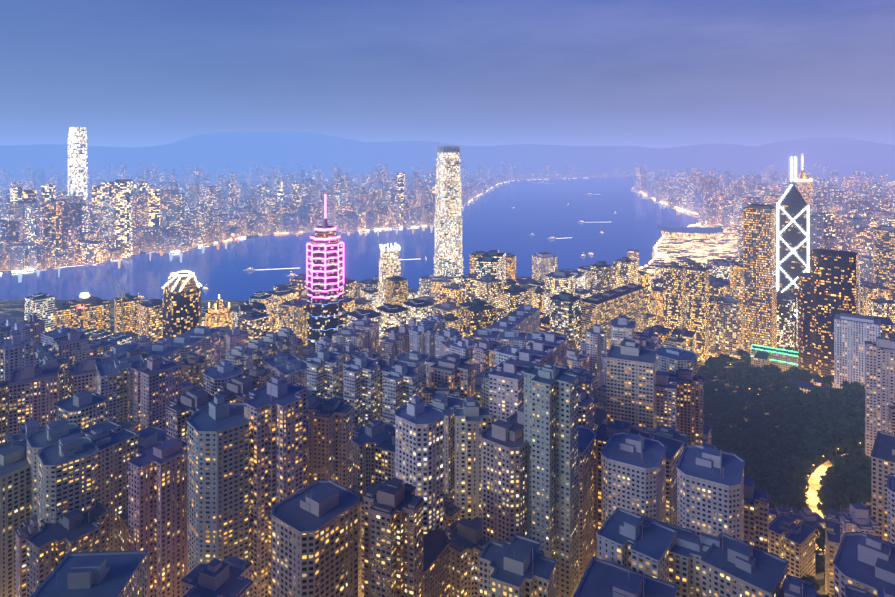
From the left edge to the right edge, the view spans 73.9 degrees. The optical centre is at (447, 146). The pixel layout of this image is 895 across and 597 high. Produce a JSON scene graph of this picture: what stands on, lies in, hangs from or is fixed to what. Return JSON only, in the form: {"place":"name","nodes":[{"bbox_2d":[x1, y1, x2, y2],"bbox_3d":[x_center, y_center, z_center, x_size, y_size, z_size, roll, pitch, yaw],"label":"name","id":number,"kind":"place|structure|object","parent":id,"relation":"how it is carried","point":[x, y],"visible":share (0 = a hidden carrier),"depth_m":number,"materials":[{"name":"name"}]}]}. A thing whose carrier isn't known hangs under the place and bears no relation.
{"place":"outdoors","nodes":[
{"label":"outdoors","id":0,"kind":"place"},
{"bbox_2d":[0,174,675,273],"bbox_3d":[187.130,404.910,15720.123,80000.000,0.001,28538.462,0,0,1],"label":"kowloon ground","id":1,"kind":"structure","parent":0,"point":[551,176],"depth_m":7681.47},
{"bbox_2d":[0,131,755,158],"bbox_3d":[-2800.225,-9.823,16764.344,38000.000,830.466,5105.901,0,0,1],"label":"mountains","id":2,"kind":"structure","parent":0,"point":[320,140],"depth_m":15772.23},
{"bbox_2d":[0,174,759,299],"bbox_3d":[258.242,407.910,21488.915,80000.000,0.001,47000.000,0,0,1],"label":"harbour water","id":3,"kind":"structure","parent":0,"point":[493,220],"depth_m":2394.89,"materials":[{"name":"blue liquid"}]},
{"bbox_2d":[18,178,661,282],"bbox_3d":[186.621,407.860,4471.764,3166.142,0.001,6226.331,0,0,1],"label":"waterfront lights","id":4,"kind":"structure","parent":3,"relation":"on","point":[20,275],"depth_m":2179.59,"materials":[{"name":"beige"}]},
{"bbox_2d":[138,182,666,298],"bbox_3d":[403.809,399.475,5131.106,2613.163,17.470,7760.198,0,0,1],"label":"boats","id":5,"kind":"object","parent":3,"relation":"on","point":[140,296],"visible":0.52,"depth_m":2197.01,"materials":[{"name":"white"}]},
{"bbox_2d":[118,179,690,267],"bbox_3d":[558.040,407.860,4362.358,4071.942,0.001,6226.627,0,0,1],"label":"waterfront lights","id":6,"kind":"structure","parent":3,"relation":"on","point":[360,233],"depth_m":2911.59,"materials":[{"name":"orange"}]},
{"bbox_2d":[260,194,594,275],"bbox_3d":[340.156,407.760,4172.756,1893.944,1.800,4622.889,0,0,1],"label":"boat wake","id":7,"kind":"structure","parent":3,"relation":"on","point":[401,259],"depth_m":1981.96,"materials":[{"name":"white"}]},
{"bbox_2d":[160,182,808,477],"bbox_3d":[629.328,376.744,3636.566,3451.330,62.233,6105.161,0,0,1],"label":"waterfront lights","id":8,"kind":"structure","parent":3,"relation":"on","point":[472,202],"depth_m":2946.93,"materials":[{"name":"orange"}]},
{"bbox_2d":[0,300,870,594],"bbox_3d":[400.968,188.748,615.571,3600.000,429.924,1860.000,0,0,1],"label":"hill terrain","id":9,"kind":"structure","parent":0,"point":[12,308],"depth_m":1402.08,"materials":[{"name":"green plant"}]},
{"bbox_2d":[698,345,870,596],"bbox_3d":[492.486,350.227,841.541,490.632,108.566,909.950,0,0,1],"label":"trees","id":10,"kind":"object","parent":9,"relation":"on","point":[773,505],"depth_m":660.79,"materials":[{"name":"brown plant"}]},
{"bbox_2d":[751,345,833,393],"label":"low-rise building","id":11,"kind":"structure","parent":9,"relation":"on","point":[761,357],"depth_m":1011.45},
{"bbox_2d":[751,344,797,364],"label":"light strips","id":12,"kind":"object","parent":11,"relation":"on","point":[776,352],"depth_m":1026.31,"materials":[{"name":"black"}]},
{"bbox_2d":[0,137,894,174],"bbox_3d":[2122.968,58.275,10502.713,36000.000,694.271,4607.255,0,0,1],"label":"mountain range","id":13,"kind":"structure","parent":0,"point":[830,151],"depth_m":9405.79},
{"bbox_2d":[0,0,894,147],"label":"sky","id":14,"kind":"structure","parent":0,"point":[132,73],"materials":[{"name":"blue"}]},
{"bbox_2d":[68,127,894,456],"bbox_3d":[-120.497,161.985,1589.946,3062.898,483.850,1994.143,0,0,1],"label":"skyscrapers","id":15,"kind":"structure","parent":0,"point":[840,339],"depth_m":1017.51,"materials":[{"name":"grey glass"}]},
{"bbox_2d":[106,270,127,331],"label":"construction crane","id":16,"kind":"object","parent":15,"relation":"on","point":[122,297],"depth_m":1020.15,"materials":[{"name":"grey metal"}]},
{"bbox_2d":[307,194,343,297],"bbox_3d":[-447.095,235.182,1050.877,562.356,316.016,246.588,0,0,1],"label":"tower neon lights","id":17,"kind":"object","parent":15,"relation":"attached to","point":[325,271],"depth_m":936.35,"materials":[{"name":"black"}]},
{"bbox_2d":[0,154,808,315],"bbox_3d":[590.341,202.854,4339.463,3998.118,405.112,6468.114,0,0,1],"label":"trim","id":18,"kind":"structure","parent":15,"relation":"attached to","point":[381,246],"depth_m":1182.88,"materials":[{"name":"white metal"}]},
{"bbox_2d":[639,190,738,279],"bbox_3d":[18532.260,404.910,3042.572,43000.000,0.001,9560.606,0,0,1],"label":"island ground","id":19,"kind":"structure","parent":0,"point":[723,245],"depth_m":2377.28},
{"bbox_2d":[12,178,695,297],"bbox_3d":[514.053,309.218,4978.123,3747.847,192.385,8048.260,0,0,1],"label":"warm white trim","id":20,"kind":"structure","parent":19,"relation":"on","point":[86,294],"depth_m":1011.44,"materials":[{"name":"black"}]},
{"bbox_2d":[0,250,894,596],"bbox_3d":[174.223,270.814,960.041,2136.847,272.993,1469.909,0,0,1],"label":"city towers","id":21,"kind":"structure","parent":19,"relation":"on","point":[486,428],"depth_m":402.25,"materials":[{"name":"concrete"}]},
{"bbox_2d":[307,299,342,342],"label":"tower light bands","id":22,"kind":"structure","parent":21,"relation":"on","point":[324,317],"depth_m":931.13,"materials":[{"name":"blue"}]},
{"bbox_2d":[0,155,894,282],"bbox_3d":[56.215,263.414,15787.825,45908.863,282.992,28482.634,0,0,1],"label":"city","id":23,"kind":"object","parent":19,"relation":"on","point":[46,221],"visible":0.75,"depth_m":2879.15},
{"bbox_2d":[214,155,812,268],"bbox_3d":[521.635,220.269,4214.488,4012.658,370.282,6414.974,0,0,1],"label":"gold trim","id":24,"kind":"structure","parent":19,"relation":"on","point":[687,226],"depth_m":2322.47,"materials":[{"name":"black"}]},
{"bbox_2d":[223,178,823,503],"bbox_3d":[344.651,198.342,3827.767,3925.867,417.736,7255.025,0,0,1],"label":"orange trim","id":25,"kind":"structure","parent":19,"relation":"on","point":[568,178],"depth_m":3634.56,"materials":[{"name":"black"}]},
{"bbox_2d":[661,230,717,237],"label":"convention centre hall","id":26,"kind":"structure","parent":19,"relation":"on","point":[689,235],"depth_m":2630.87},
{"bbox_2d":[656,225,723,232],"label":"pier building roof","id":27,"kind":"structure","parent":26,"relation":"on","point":[693,229],"depth_m":2649.13,"materials":[{"name":"silver metal"}]},
{"bbox_2d":[758,388,844,550],"bbox_3d":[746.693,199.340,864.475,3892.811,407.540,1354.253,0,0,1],"label":"hillside roads","id":28,"kind":"structure","parent":0,"point":[813,498],"depth_m":587.04,"materials":[{"name":"yellow"}]},
{"bbox_2d":[807,442,859,551],"bbox_3d":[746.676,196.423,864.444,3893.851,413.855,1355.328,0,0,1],"label":"street lights","id":29,"kind":"object","parent":28,"relation":"on","point":[816,468],"visible":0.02,"depth_m":626.11,"materials":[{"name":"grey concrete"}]},
{"bbox_2d":[778,156,894,183],"bbox_3d":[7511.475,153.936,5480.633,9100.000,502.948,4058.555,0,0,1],"label":"island hill","id":30,"kind":"structure","parent":0,"point":[875,166],"depth_m":5775.73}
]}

